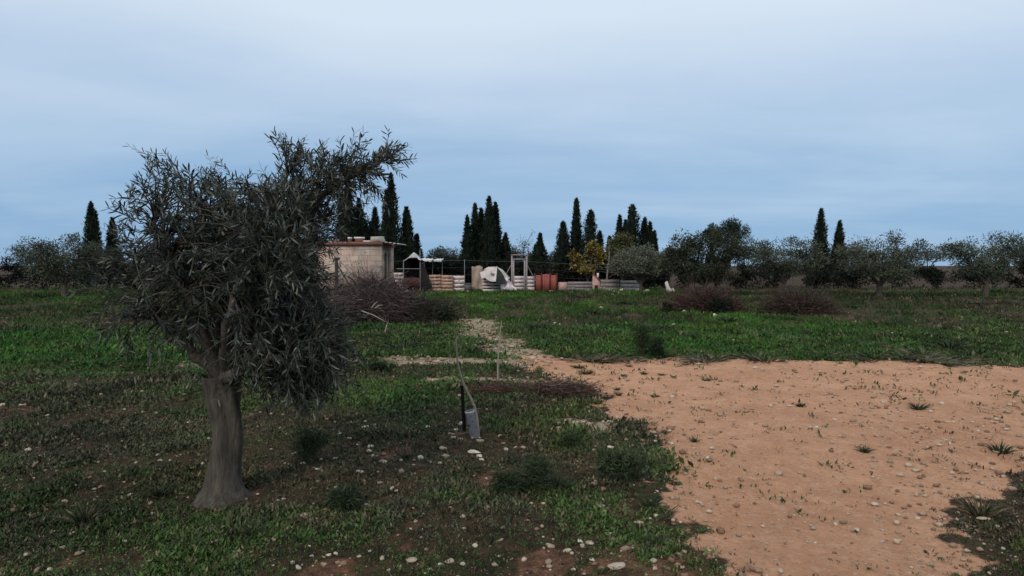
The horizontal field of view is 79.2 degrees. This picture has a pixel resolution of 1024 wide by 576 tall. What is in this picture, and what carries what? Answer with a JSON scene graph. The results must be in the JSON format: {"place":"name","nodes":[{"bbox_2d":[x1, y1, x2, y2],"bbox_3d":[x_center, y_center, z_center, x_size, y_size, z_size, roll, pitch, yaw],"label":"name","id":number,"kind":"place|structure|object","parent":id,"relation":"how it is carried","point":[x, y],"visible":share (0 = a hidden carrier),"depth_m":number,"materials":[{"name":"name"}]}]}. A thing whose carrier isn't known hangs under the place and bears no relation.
{"place":"outdoors","nodes":[
{"label":"outdoors","id":0,"kind":"place"},
{"bbox_2d":[0,266,1023,575],"bbox_3d":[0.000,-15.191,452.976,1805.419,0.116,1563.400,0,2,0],"label":"ground","id":1,"kind":"structure","parent":0,"point":[794,554],"depth_m":4.92,"materials":[{"name":"plant"}]},
{"bbox_2d":[0,258,29,288],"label":"dark shrub","id":2,"kind":"object","parent":1,"relation":"on","point":[5,265],"visible":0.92,"depth_m":42.19,"materials":[{"name":"green plant"}]},
{"bbox_2d":[0,241,51,278],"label":"scrub tree","id":3,"kind":"object","parent":1,"relation":"on","point":[20,259],"visible":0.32,"depth_m":65.40,"materials":[{"name":"green plant"}]},
{"bbox_2d":[18,259,61,288],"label":"dark shrub","id":4,"kind":"object","parent":1,"relation":"on","point":[36,282],"visible":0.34,"depth_m":40.92,"materials":[{"name":"green plant"}]},
{"bbox_2d":[11,232,118,296],"bbox_3d":[-21.881,-1.086,30.150,5.212,3.337,2.719,0,2,13],"label":"olive tree","id":5,"kind":"object","parent":1,"relation":"on","point":[46,264],"visible":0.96,"depth_m":29.70,"materials":[{"name":"green plant"}]},
{"bbox_2d":[51,501,116,527],"bbox_3d":[-2.640,1.394,3.862,0.370,0.131,0.378,0,2,8],"label":"grass tuft","id":6,"kind":"object","parent":1,"relation":"on","point":[70,515],"visible":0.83,"depth_m":3.83,"materials":[{"name":"green plant"}]},
{"bbox_2d":[68,258,110,287],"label":"dark shrub","id":7,"kind":"object","parent":1,"relation":"on","point":[82,281],"visible":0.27,"depth_m":42.98,"materials":[{"name":"green plant"}]},
{"bbox_2d":[75,200,107,286],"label":"cypress tree","id":8,"kind":"object","parent":1,"relation":"on","point":[91,228],"visible":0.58,"depth_m":45.63,"materials":[{"name":"green plant"}]},
{"bbox_2d":[104,216,125,285],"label":"cypress tree","id":9,"kind":"object","parent":1,"relation":"on","point":[109,242],"visible":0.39,"depth_m":46.68,"materials":[{"name":"green plant"}]},
{"bbox_2d":[112,256,145,286],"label":"dark shrub","id":10,"kind":"object","parent":1,"relation":"on","point":[124,267],"visible":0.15,"depth_m":42.24,"materials":[{"name":"green plant"}]},
{"bbox_2d":[142,479,175,497],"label":"grass tuft","id":11,"kind":"object","parent":1,"relation":"on","point":[155,491],"visible":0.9,"depth_m":4.28,"materials":[{"name":"green plant"}]},
{"bbox_2d":[61,124,416,508],"bbox_3d":[-1.786,0.214,4.182,2.251,2.622,1.503,1,2,14],"label":"olive tree","id":12,"kind":"object","parent":1,"relation":"on","point":[257,263],"visible":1,"depth_m":3.92,"materials":[{"name":"green plant"}]},
{"bbox_2d":[236,520,267,537],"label":"grass tuft","id":13,"kind":"object","parent":1,"relation":"on","point":[245,530],"visible":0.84,"depth_m":3.62,"materials":[{"name":"green plant"}]},
{"bbox_2d":[286,424,332,462],"bbox_3d":[-1.666,1.293,5.103,0.384,0.353,0.354,-1,2,-21],"label":"weed clump","id":14,"kind":"object","parent":1,"relation":"on","point":[309,444],"visible":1,"depth_m":5.07,"materials":[{"name":"green plant"}]},
{"bbox_2d":[300,260,373,325],"bbox_3d":[-5.567,0.038,16.096,4.354,2.315,3.809,0,2,0],"label":"brush pile","id":15,"kind":"object","parent":1,"relation":"on","point":[335,301],"visible":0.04,"depth_m":16.10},
{"bbox_2d":[323,482,362,513],"bbox_3d":[-1.094,1.368,4.024,0.280,0.276,0.311,0,2,0],"label":"weed clump","id":16,"kind":"object","parent":1,"relation":"on","point":[343,498],"visible":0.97,"depth_m":3.96,"materials":[{"name":"green plant"}]},
{"bbox_2d":[335,182,362,241],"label":"cypress tree","id":17,"kind":"object","parent":1,"relation":"on","point":[349,227],"visible":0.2,"depth_m":40.62,"materials":[{"name":"green plant"}]},
{"bbox_2d":[303,236,406,293],"bbox_3d":[-8.725,-1.089,33.553,5.850,3.292,3.360,0,2,0],"label":"stone hut","id":18,"kind":"object","parent":1,"relation":"on","point":[376,248],"visible":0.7,"depth_m":31.98,"materials":[{"name":"beige stone"}]},
{"bbox_2d":[352,198,369,240],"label":"cypress tree","id":19,"kind":"object","parent":1,"relation":"on","point":[360,219],"visible":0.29,"depth_m":41.57,"materials":[{"name":"green plant"}]},
{"bbox_2d":[369,207,380,238],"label":"cypress tree","id":20,"kind":"object","parent":1,"relation":"on","point":[375,221],"visible":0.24,"depth_m":42.70,"materials":[{"name":"green plant"}]},
{"bbox_2d":[365,361,388,371],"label":"shrub","id":21,"kind":"object","parent":1,"relation":"on","point":[374,366],"visible":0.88,"depth_m":9.19,"materials":[{"name":"green plant"}]},
{"bbox_2d":[314,252,440,323],"bbox_3d":[-4.181,0.003,17.655,4.966,2.295,4.026,0,2,0],"label":"brush pile","id":22,"kind":"object","parent":1,"relation":"on","point":[378,291],"visible":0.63,"depth_m":17.00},
{"bbox_2d":[378,172,405,283],"bbox_3d":[-7.892,-3.645,39.915,2.358,7.727,2.433,1,2,30],"label":"cypress tree","id":23,"kind":"object","parent":1,"relation":"on","point":[389,228],"visible":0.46,"depth_m":39.53,"materials":[{"name":"green plant"}]},
{"bbox_2d":[396,205,420,272],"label":"cypress tree","id":24,"kind":"object","parent":1,"relation":"on","point":[407,231],"visible":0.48,"depth_m":40.51,"materials":[{"name":"green plant"}]},
{"bbox_2d":[403,253,424,289],"bbox_3d":[-6.213,-1.032,38.425,1.700,2.615,1.574,0,2,0],"label":"canopy shelter","id":25,"kind":"object","parent":1,"relation":"on","point":[411,266],"visible":0.7,"depth_m":38.38,"materials":[{"name":"fabric"}]},
{"bbox_2d":[421,262,432,288],"bbox_3d":[-5.167,-0.805,37.486,0.802,1.685,0.123,1,2,19],"label":"shade net","id":26,"kind":"object","parent":25,"relation":"attached to","point":[425,283],"visible":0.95,"depth_m":37.53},
{"bbox_2d":[382,277,471,323],"bbox_3d":[-2.596,0.409,17.601,2.962,1.413,2.792,0,2,0],"label":"brush pile","id":27,"kind":"object","parent":1,"relation":"on","point":[426,312],"visible":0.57,"depth_m":17.31,"materials":[{"name":"plant"}]},
{"bbox_2d":[421,256,439,281],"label":"dark shrub","id":28,"kind":"object","parent":1,"relation":"on","point":[428,266],"visible":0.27,"depth_m":41.31,"materials":[{"name":"green plant"}]},
{"bbox_2d":[429,275,440,291],"bbox_3d":[-4.686,-0.292,37.652,0.714,1.026,0.150,-2,-1,-1],"label":"wooden pallet","id":29,"kind":"object","parent":1,"relation":"on","point":[435,284],"visible":0.85,"depth_m":37.59,"materials":[{"name":"beige wood"}]},
{"bbox_2d":[428,256,446,281],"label":"dark shrub","id":30,"kind":"object","parent":1,"relation":"on","point":[438,265],"visible":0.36,"depth_m":42.00,"materials":[{"name":"green plant"}]},
{"bbox_2d":[425,245,454,261],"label":"scrub tree","id":31,"kind":"object","parent":1,"relation":"on","point":[435,255],"visible":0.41,"depth_m":69.36,"materials":[{"name":"green plant"}]},
{"bbox_2d":[432,303,453,322],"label":"shrub","id":32,"kind":"object","parent":1,"relation":"on","point":[446,313],"visible":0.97,"depth_m":16.93,"materials":[{"name":"green plant"}]},
{"bbox_2d":[441,275,452,290],"bbox_3d":[-3.977,-0.283,37.753,0.750,0.985,0.147,1,-1,1],"label":"wooden pallet","id":33,"kind":"object","parent":1,"relation":"on","point":[447,284],"visible":0.82,"depth_m":37.68,"materials":[{"name":"beige wood"}]},
{"bbox_2d":[446,255,463,287],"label":"dark shrub","id":34,"kind":"object","parent":1,"relation":"on","point":[454,269],"visible":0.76,"depth_m":41.16,"materials":[{"name":"green plant"}]},
{"bbox_2d":[453,276,464,290],"bbox_3d":[-3.269,-0.281,37.951,0.724,0.950,0.151,0,-1,1],"label":"wooden pallet","id":35,"kind":"object","parent":1,"relation":"on","point":[458,285],"visible":0.72,"depth_m":37.88,"materials":[{"name":"white wood"}]},
{"bbox_2d":[460,385,465,430],"bbox_3d":[-0.452,1.115,5.735,0.032,0.430,0.058,2,3,40],"label":"stake","id":36,"kind":"object","parent":1,"relation":"on","point":[463,409],"visible":1,"depth_m":5.72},
{"bbox_2d":[448,328,479,435],"bbox_3d":[-0.440,0.872,5.682,0.332,1.077,0.055,0,2,0],"label":"sapling","id":37,"kind":"object","parent":1,"relation":"on","point":[468,393],"visible":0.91,"depth_m":5.69,"materials":[{"name":"grey plant"}]},
{"bbox_2d":[459,214,476,283],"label":"cypress tree","id":38,"kind":"object","parent":1,"relation":"on","point":[467,251],"visible":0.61,"depth_m":44.66,"materials":[{"name":"green plant"}]},
{"bbox_2d":[465,409,479,438],"bbox_3d":[-0.365,1.260,5.705,0.140,0.271,0.104,0,2,0],"label":"tree guard","id":39,"kind":"object","parent":1,"relation":"on","point":[472,424],"visible":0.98,"depth_m":5.67,"materials":[{"name":"plastic"}]},
{"bbox_2d":[470,203,482,260],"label":"cypress tree","id":40,"kind":"object","parent":1,"relation":"on","point":[475,225],"visible":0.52,"depth_m":45.62,"materials":[{"name":"green plant"}]},
{"bbox_2d":[472,266,481,289],"bbox_3d":[-2.135,-0.635,37.790,0.655,1.478,0.232,0,2,0],"label":"foam mattress","id":41,"kind":"object","parent":1,"relation":"on","point":[476,279],"visible":0.88,"depth_m":37.78,"materials":[{"name":"fabric"}]},
{"bbox_2d":[477,195,500,285],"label":"cypress tree","id":42,"kind":"object","parent":1,"relation":"on","point":[489,250],"visible":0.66,"depth_m":44.44,"materials":[{"name":"green plant"}]},
{"bbox_2d":[460,372,523,394],"bbox_3d":[-0.223,1.207,7.709,0.934,0.376,0.718,0,2,0],"label":"twig heap","id":43,"kind":"object","parent":1,"relation":"on","point":[506,389],"visible":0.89,"depth_m":7.62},
{"bbox_2d":[482,279,502,290],"bbox_3d":[-1.156,-0.242,37.253,1.272,0.930,0.147,0,-1,0],"label":"wooden pallet","id":44,"kind":"object","parent":1,"relation":"on","point":[492,286],"visible":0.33,"depth_m":37.18,"materials":[{"name":"white wood"}]},
{"bbox_2d":[480,266,509,288],"bbox_3d":[-1.026,-0.608,37.013,1.719,1.368,1.606,-1,2,-29],"label":"parasol","id":45,"kind":"object","parent":44,"relation":"on","point":[498,275],"visible":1,"depth_m":36.53,"materials":[{"name":"white fabric"}]},
{"bbox_2d":[481,257,505,288],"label":"dark shrub","id":46,"kind":"object","parent":1,"relation":"on","point":[495,263],"visible":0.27,"depth_m":41.25,"materials":[{"name":"green plant"}]},
{"bbox_2d":[492,201,505,285],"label":"cypress tree","id":47,"kind":"object","parent":1,"relation":"on","point":[498,226],"visible":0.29,"depth_m":45.59,"materials":[{"name":"green plant"}]},
{"bbox_2d":[487,465,527,496],"bbox_3d":[-0.032,1.360,4.269,0.283,0.282,0.254,0,2,0],"label":"weed clump","id":48,"kind":"object","parent":1,"relation":"on","point":[504,482],"visible":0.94,"depth_m":4.22,"materials":[{"name":"green plant"}]},
{"bbox_2d":[500,232,514,273],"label":"cypress tree","id":49,"kind":"object","parent":1,"relation":"on","point":[506,245],"visible":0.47,"depth_m":45.68,"materials":[{"name":"green plant"}]},
{"bbox_2d":[501,252,519,280],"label":"dark shrub","id":50,"kind":"object","parent":1,"relation":"on","point":[507,266],"visible":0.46,"depth_m":41.95,"materials":[{"name":"green plant"}]},
{"bbox_2d":[0,284,1023,575],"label":"grass","id":51,"kind":"structure","parent":1,"relation":"on","point":[488,306],"depth_m":17.89,"materials":[{"name":"green plant"}]},
{"bbox_2d":[0,320,1023,575],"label":"weeds","id":52,"kind":"object","parent":1,"relation":"on","point":[50,392],"visible":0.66,"depth_m":5.38,"materials":[{"name":"green plant"}]},
{"bbox_2d":[499,254,536,290],"bbox_3d":[0.502,-0.798,37.267,2.635,2.435,0.704,0,2,0],"label":"gate frame","id":53,"kind":"object","parent":1,"relation":"on","point":[525,272],"visible":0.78,"depth_m":36.94,"materials":[{"name":"metal"}]},
{"bbox_2d":[513,230,533,261],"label":"bare tree","id":54,"kind":"object","parent":1,"relation":"on","point":[523,248],"visible":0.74,"depth_m":49.85,"materials":[{"name":"grey plant"}]},
{"bbox_2d":[515,261,536,283],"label":"dark shrub","id":55,"kind":"object","parent":1,"relation":"on","point":[531,266],"visible":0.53,"depth_m":42.92,"materials":[{"name":"green plant"}]},
{"bbox_2d":[514,449,564,492],"bbox_3d":[0.184,1.327,4.361,0.396,0.351,0.335,0,2,0],"label":"weed clump","id":56,"kind":"object","parent":1,"relation":"on","point":[539,470],"visible":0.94,"depth_m":4.31,"materials":[{"name":"green plant"}]},
{"bbox_2d":[528,232,552,283],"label":"cypress tree","id":57,"kind":"object","parent":1,"relation":"on","point":[539,256],"visible":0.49,"depth_m":45.67,"materials":[{"name":"green plant"}]},
{"bbox_2d":[531,261,555,283],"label":"dark shrub","id":58,"kind":"object","parent":1,"relation":"on","point":[539,271],"visible":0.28,"depth_m":41.42,"materials":[{"name":"green plant"}]},
{"bbox_2d":[534,273,557,291],"bbox_3d":[2.049,-0.315,37.390,1.393,1.160,0.082,0,2,0],"label":"red panel","id":59,"kind":"object","parent":1,"relation":"on","point":[547,282],"visible":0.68,"depth_m":37.39,"materials":[{"name":"brown metal"}]},
{"bbox_2d":[510,368,608,400],"bbox_3d":[0.587,1.183,7.689,1.328,0.440,1.088,1,2,29],"label":"twig heap","id":60,"kind":"object","parent":1,"relation":"on","point":[563,387],"visible":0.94,"depth_m":7.55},
{"bbox_2d":[548,220,573,283],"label":"cypress tree","id":61,"kind":"object","parent":1,"relation":"on","point":[562,249],"visible":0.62,"depth_m":44.65,"materials":[{"name":"green plant"}]},
{"bbox_2d":[554,260,570,286],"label":"dark shrub","id":62,"kind":"object","parent":1,"relation":"on","point":[562,272],"visible":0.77,"depth_m":42.15,"materials":[{"name":"green plant"}]},
{"bbox_2d":[553,428,584,447],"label":"weed clump","id":63,"kind":"object","parent":1,"relation":"on","point":[573,439],"visible":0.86,"depth_m":5.32,"materials":[{"name":"green plant"}]},
{"bbox_2d":[565,258,579,284],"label":"dark shrub","id":64,"kind":"object","parent":1,"relation":"on","point":[574,275],"visible":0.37,"depth_m":42.89,"materials":[{"name":"green plant"}]},
{"bbox_2d":[569,197,583,281],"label":"cypress tree","id":65,"kind":"object","parent":1,"relation":"on","point":[576,232],"visible":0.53,"depth_m":45.63,"materials":[{"name":"green plant"}]},
{"bbox_2d":[567,282,591,290],"bbox_3d":[4.202,-0.090,38.257,1.606,0.605,0.133,0,2,0],"label":"plank barrier","id":66,"kind":"object","parent":1,"relation":"on","point":[581,286],"visible":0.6,"depth_m":38.20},
{"bbox_2d":[566,240,607,281],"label":"yellowing tree","id":67,"kind":"object","parent":1,"relation":"on","point":[599,254],"visible":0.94,"depth_m":40.94,"materials":[{"name":"yellow plant"}]},
{"bbox_2d":[579,208,605,283],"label":"cypress tree","id":68,"kind":"object","parent":1,"relation":"on","point":[590,230],"visible":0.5,"depth_m":44.59,"materials":[{"name":"green plant"}]},
{"bbox_2d":[597,263,616,287],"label":"dark shrub","id":69,"kind":"object","parent":1,"relation":"on","point":[611,276],"visible":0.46,"depth_m":42.03,"materials":[{"name":"green plant"}]},
{"bbox_2d":[600,280,619,289],"bbox_3d":[5.978,-0.144,37.857,1.192,0.744,0.128,0,2,0],"label":"plank barrier","id":70,"kind":"object","parent":1,"relation":"on","point":[610,283],"visible":0.68,"depth_m":37.80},
{"bbox_2d":[604,230,639,280],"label":"broadleaf tree","id":71,"kind":"object","parent":1,"relation":"on","point":[625,241],"visible":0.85,"depth_m":42.68,"materials":[{"name":"green plant"}]},
{"bbox_2d":[591,441,654,482],"bbox_3d":[0.806,1.300,4.535,0.460,0.381,0.364,0,2,0],"label":"weed clump","id":72,"kind":"object","parent":1,"relation":"on","point":[624,465],"visible":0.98,"depth_m":4.47,"materials":[{"name":"green plant"}]},
{"bbox_2d":[620,281,638,290],"bbox_3d":[7.247,-0.121,38.056,1.209,0.683,0.132,0,2,0],"label":"plank barrier","id":73,"kind":"object","parent":1,"relation":"on","point":[630,285],"visible":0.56,"depth_m":38.00,"materials":[{"name":"wood"}]},
{"bbox_2d":[621,204,647,281],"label":"cypress tree","id":74,"kind":"object","parent":1,"relation":"on","point":[632,222],"visible":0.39,"depth_m":44.61,"materials":[{"name":"green plant"}]},
{"bbox_2d":[606,241,669,291],"bbox_3d":[7.568,-1.168,36.182,3.438,3.054,3.702,-2,3,-36],"label":"olive tree","id":75,"kind":"object","parent":1,"relation":"on","point":[634,262],"visible":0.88,"depth_m":35.59,"materials":[{"name":"green plant"}]},
{"bbox_2d":[631,321,653,353],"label":"shrub","id":76,"kind":"object","parent":1,"relation":"on","point":[643,338],"visible":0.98,"depth_m":11.06,"materials":[{"name":"green plant"}]},
{"bbox_2d":[638,216,655,283],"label":"cypress tree","id":77,"kind":"object","parent":1,"relation":"on","point":[645,236],"visible":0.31,"depth_m":45.69,"materials":[{"name":"green plant"}]},
{"bbox_2d":[633,493,665,507],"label":"grass tuft","id":78,"kind":"object","parent":1,"relation":"on","point":[650,503],"visible":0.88,"depth_m":4.01,"materials":[{"name":"green plant"}]},
{"bbox_2d":[638,532,670,546],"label":"grass tuft","id":79,"kind":"object","parent":1,"relation":"on","point":[660,539],"visible":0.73,"depth_m":3.49,"materials":[{"name":"green plant"}]},
{"bbox_2d":[648,336,666,358],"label":"shrub","id":80,"kind":"object","parent":1,"relation":"on","point":[656,348],"visible":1,"depth_m":10.80,"materials":[{"name":"green plant"}]},
{"bbox_2d":[654,270,678,287],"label":"dark shrub","id":81,"kind":"object","parent":1,"relation":"on","point":[663,278],"visible":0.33,"depth_m":42.06,"materials":[{"name":"green plant"}]},
{"bbox_2d":[652,269,755,313],"bbox_3d":[6.378,0.177,20.887,3.656,1.683,3.241,0,2,0],"label":"brush pile","id":82,"kind":"object","parent":1,"relation":"on","point":[690,299],"visible":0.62,"depth_m":20.41,"materials":[{"name":"plant"}]},
{"bbox_2d":[656,225,758,292],"bbox_3d":[9.663,-1.277,30.700,5.020,3.678,2.499,0,2,0],"label":"olive tree","id":83,"kind":"object","parent":1,"relation":"on","point":[689,248],"visible":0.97,"depth_m":30.57,"materials":[{"name":"green plant"}]},
{"bbox_2d":[702,222,729,284],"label":"broadleaf tree","id":84,"kind":"object","parent":1,"relation":"on","point":[710,225],"visible":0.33,"depth_m":49.18,"materials":[{"name":"green plant"}]},
{"bbox_2d":[704,295,734,313],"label":"shrub","id":85,"kind":"object","parent":1,"relation":"on","point":[723,301],"visible":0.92,"depth_m":19.88,"materials":[{"name":"green plant"}]},
{"bbox_2d":[719,215,750,285],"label":"pine tree","id":86,"kind":"object","parent":1,"relation":"on","point":[733,225],"visible":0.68,"depth_m":46.92,"materials":[{"name":"green plant"}]},
{"bbox_2d":[727,261,769,288],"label":"dark shrub","id":87,"kind":"object","parent":1,"relation":"on","point":[747,276],"visible":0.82,"depth_m":41.98,"materials":[{"name":"green plant"}]},
{"bbox_2d":[757,264,782,287],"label":"dark shrub","id":88,"kind":"object","parent":1,"relation":"on","point":[773,281],"visible":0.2,"depth_m":43.04,"materials":[{"name":"green plant"}]},
{"bbox_2d":[742,235,830,292],"bbox_3d":[14.376,-1.175,32.894,4.898,3.312,3.386,0,2,0],"label":"olive tree","id":89,"kind":"object","parent":1,"relation":"on","point":[769,266],"visible":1,"depth_m":32.52,"materials":[{"name":"green plant"}]},
{"bbox_2d":[749,270,854,315],"bbox_3d":[9.511,0.192,20.361,3.358,1.596,3.374,0,2,0],"label":"brush pile","id":90,"kind":"object","parent":1,"relation":"on","point":[781,303],"visible":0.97,"depth_m":19.96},
{"bbox_2d":[796,254,836,288],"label":"dark shrub","id":91,"kind":"object","parent":1,"relation":"on","point":[825,274],"visible":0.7,"depth_m":40.88,"materials":[{"name":"green plant"}]},
{"bbox_2d":[805,208,837,283],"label":"cypress tree","id":92,"kind":"object","parent":1,"relation":"on","point":[820,234],"visible":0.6,"depth_m":48.50,"materials":[{"name":"green plant"}]},
{"bbox_2d":[828,220,849,284],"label":"cypress tree","id":93,"kind":"object","parent":1,"relation":"on","point":[839,236],"visible":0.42,"depth_m":49.72,"materials":[{"name":"green plant"}]},
{"bbox_2d":[829,267,874,288],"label":"dark shrub","id":94,"kind":"object","parent":1,"relation":"on","point":[854,280],"visible":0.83,"depth_m":42.15,"materials":[{"name":"green plant"}]},
{"bbox_2d":[827,228,937,296],"bbox_3d":[17.854,-1.141,29.613,4.745,3.487,3.054,0,2,13],"label":"olive tree","id":95,"kind":"object","parent":1,"relation":"on","point":[865,264],"visible":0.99,"depth_m":29.49,"materials":[{"name":"green plant"}]},
{"bbox_2d":[869,263,924,287],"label":"dark shrub","id":96,"kind":"object","parent":1,"relation":"on","point":[902,283],"visible":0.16,"depth_m":43.02,"materials":[{"name":"green plant"}]},
{"bbox_2d":[880,347,958,357],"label":"weed clump","id":97,"kind":"object","parent":1,"relation":"on","point":[923,351],"visible":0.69,"depth_m":11.10,"materials":[{"name":"green plant"}]},
{"bbox_2d":[892,353,972,364],"bbox_3d":[6.947,1.178,10.314,1.284,0.096,1.339,1,2,18],"label":"weed clump","id":98,"kind":"object","parent":1,"relation":"on","point":[932,359],"visible":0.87,"depth_m":10.17,"materials":[{"name":"green plant"}]},
{"bbox_2d":[901,242,965,266],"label":"scrub tree","id":99,"kind":"object","parent":1,"relation":"on","point":[939,253],"visible":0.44,"depth_m":65.74,"materials":[{"name":"green plant"}]},
{"bbox_2d":[912,263,965,288],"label":"dark shrub","id":100,"kind":"object","parent":1,"relation":"on","point":[933,275],"visible":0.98,"depth_m":41.42,"materials":[{"name":"green plant"}]},
{"bbox_2d":[924,336,971,348],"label":"weed clump","id":101,"kind":"object","parent":1,"relation":"on","point":[946,345],"visible":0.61,"depth_m":11.73,"materials":[{"name":"green plant"}]},
{"bbox_2d":[929,230,1023,295],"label":"olive tree","id":102,"kind":"object","parent":1,"relation":"on","point":[981,270],"visible":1,"depth_m":31.73,"materials":[{"name":"green plant"}]},
{"bbox_2d":[953,270,1003,287],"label":"dark shrub","id":103,"kind":"object","parent":1,"relation":"on","point":[967,278],"visible":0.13,"depth_m":42.22,"materials":[{"name":"green plant"}]},
{"bbox_2d":[949,493,1013,520],"bbox_3d":[3.053,1.413,4.021,0.379,0.148,0.379,-1,2,-14],"label":"grass tuft","id":104,"kind":"object","parent":1,"relation":"on","point":[989,510],"visible":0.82,"depth_m":4.01,"materials":[{"name":"green plant"}]},
{"bbox_2d":[978,440,1019,453],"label":"grass tuft","id":105,"kind":"object","parent":1,"relation":"on","point":[1000,450],"visible":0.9,"depth_m":5.23,"materials":[{"name":"green plant"}]},
{"bbox_2d":[994,259,1023,287],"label":"dark shrub","id":106,"kind":"object","parent":1,"relation":"on","point":[1017,283],"visible":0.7,"depth_m":43.06,"materials":[{"name":"green plant"}]},
{"bbox_2d":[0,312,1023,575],"bbox_3d":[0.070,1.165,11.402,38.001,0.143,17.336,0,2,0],"label":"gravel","id":107,"kind":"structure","parent":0,"point":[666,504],"depth_m":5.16,"materials":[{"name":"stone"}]},
{"bbox_2d":[0,0,1023,265],"label":"sky","id":108,"kind":"structure","parent":0,"point":[880,116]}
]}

